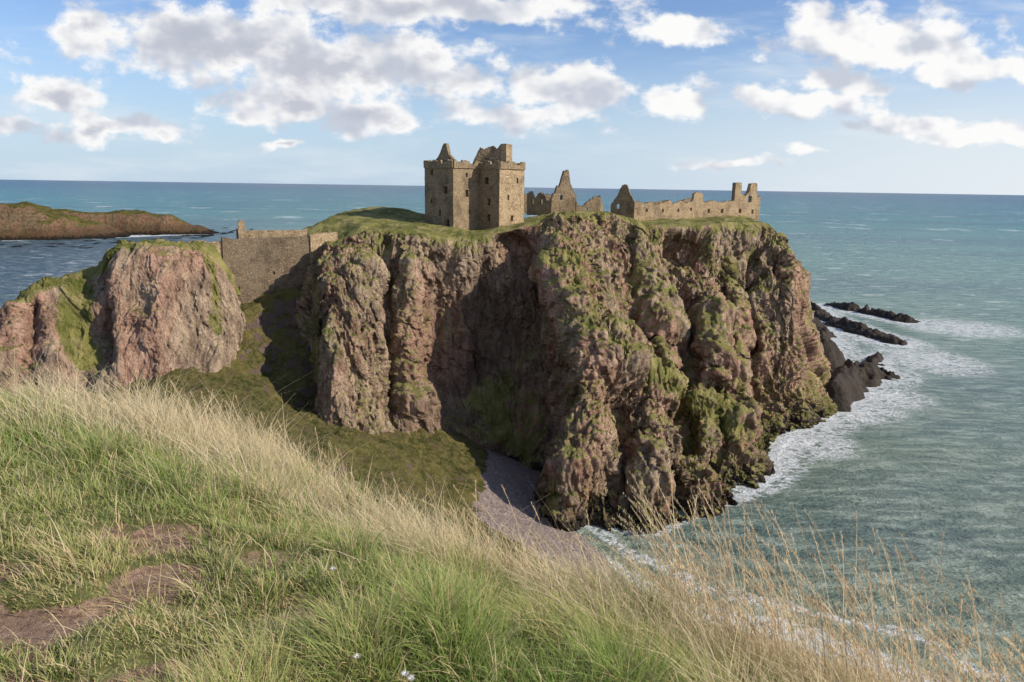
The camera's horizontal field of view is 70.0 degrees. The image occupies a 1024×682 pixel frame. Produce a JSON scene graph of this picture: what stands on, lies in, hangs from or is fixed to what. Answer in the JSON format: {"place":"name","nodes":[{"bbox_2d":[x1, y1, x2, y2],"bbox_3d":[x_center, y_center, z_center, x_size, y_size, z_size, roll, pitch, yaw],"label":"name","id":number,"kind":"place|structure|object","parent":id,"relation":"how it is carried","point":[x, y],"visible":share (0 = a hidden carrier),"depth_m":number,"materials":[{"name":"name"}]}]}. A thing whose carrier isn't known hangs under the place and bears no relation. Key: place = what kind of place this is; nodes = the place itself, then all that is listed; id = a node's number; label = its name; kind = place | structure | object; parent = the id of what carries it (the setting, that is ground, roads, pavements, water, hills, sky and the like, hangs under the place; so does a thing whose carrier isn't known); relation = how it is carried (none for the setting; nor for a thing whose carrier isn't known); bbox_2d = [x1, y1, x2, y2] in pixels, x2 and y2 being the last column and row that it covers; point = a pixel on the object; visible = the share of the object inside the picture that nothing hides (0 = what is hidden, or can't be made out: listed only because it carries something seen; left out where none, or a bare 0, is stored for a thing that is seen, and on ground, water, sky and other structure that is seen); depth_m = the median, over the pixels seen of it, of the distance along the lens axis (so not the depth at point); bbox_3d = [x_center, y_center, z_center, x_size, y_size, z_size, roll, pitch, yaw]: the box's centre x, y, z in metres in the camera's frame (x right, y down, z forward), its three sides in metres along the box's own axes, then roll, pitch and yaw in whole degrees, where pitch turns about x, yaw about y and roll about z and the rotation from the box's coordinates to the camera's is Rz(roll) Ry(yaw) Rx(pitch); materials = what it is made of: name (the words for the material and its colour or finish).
{"place":"outdoors","nodes":[
{"label":"outdoors","id":0,"kind":"place"},
{"bbox_2d":[0,201,250,247],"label":"distant headland","id":1,"kind":"structure","parent":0,"point":[25,220],"depth_m":708.30,"materials":[{"name":"brown stone"}]},
{"bbox_2d":[72,285,893,681],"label":"mainland hillside","id":2,"kind":"structure","parent":0,"point":[272,357],"depth_m":118.37,"materials":[{"name":"plant"}]},
{"bbox_2d":[0,238,246,398],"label":"rock fin","id":3,"kind":"object","parent":2,"relation":"on","point":[153,306],"visible":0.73,"depth_m":120.01,"materials":[{"name":"brown stone"}]},
{"bbox_2d":[188,240,221,255],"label":"stone wall","id":4,"kind":"structure","parent":3,"relation":"on","point":[218,244],"depth_m":133.50,"materials":[{"name":"stone"}]},
{"bbox_2d":[221,236,310,302],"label":"curtain wall","id":5,"kind":"structure","parent":2,"relation":"on","point":[252,264],"depth_m":138.17,"materials":[{"name":"stone"}]},
{"bbox_2d":[236,228,306,238],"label":"gate parapet","id":6,"kind":"structure","parent":5,"relation":"part of","point":[268,233],"depth_m":140.92,"materials":[{"name":"stone"}]},
{"bbox_2d":[237,220,245,238],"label":"sentry post","id":7,"kind":"object","parent":6,"relation":"on","point":[241,228],"visible":0.85,"depth_m":138.05,"materials":[{"name":"stone"}]},
{"bbox_2d":[308,231,337,263],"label":"stone wall","id":8,"kind":"structure","parent":2,"relation":"on","point":[317,240],"depth_m":142.53,"materials":[{"name":"stone"}]},
{"bbox_2d":[0,335,1021,681],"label":"clifftop turf","id":9,"kind":"structure","parent":2,"relation":"on","point":[35,628],"depth_m":3.53,"materials":[{"name":"plant"}]},
{"bbox_2d":[329,567,414,680],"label":"clover flowers","id":10,"kind":"object","parent":9,"relation":"on","point":[410,677],"visible":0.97,"depth_m":2.66,"materials":[{"name":"white plant"}]},
{"bbox_2d":[2,358,1023,681],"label":"seeding grass stalks","id":11,"kind":"object","parent":9,"relation":"on","point":[822,608],"visible":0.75,"depth_m":3.50,"materials":[{"name":"beige plant"}]},
{"bbox_2d":[0,180,1023,681],"bbox_3d":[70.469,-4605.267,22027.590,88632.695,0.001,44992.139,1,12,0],"label":"sea","id":12,"kind":"structure","parent":0,"point":[924,452],"depth_m":193.28,"materials":[{"name":"liquid"}]},
{"bbox_2d":[811,301,920,411],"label":"sea rocks","id":13,"kind":"object","parent":12,"relation":"in","point":[847,385],"visible":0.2,"depth_m":229.48,"materials":[{"name":"grey stone"}]},
{"bbox_2d":[0,0,1023,194],"label":"sky","id":14,"kind":"structure","parent":0,"point":[858,96],"materials":[{"name":"blue"}]},
{"bbox_2d":[273,206,837,533],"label":"castle headland cliff","id":15,"kind":"structure","parent":0,"point":[581,362],"depth_m":146.38,"materials":[{"name":"brown stone"}]},
{"bbox_2d":[423,143,525,229],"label":"castle keep","id":16,"kind":"structure","parent":15,"relation":"on","point":[484,190],"depth_m":158.53,"materials":[{"name":"stone"}]},
{"bbox_2d":[524,170,602,214],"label":"ruined chapel","id":17,"kind":"structure","parent":15,"relation":"on","point":[540,203],"depth_m":180.91,"materials":[{"name":"stone"}]},
{"bbox_2d":[610,182,760,220],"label":"ruined palace range","id":18,"kind":"structure","parent":15,"relation":"on","point":[696,205],"depth_m":200.84,"materials":[{"name":"stone"}]}
]}

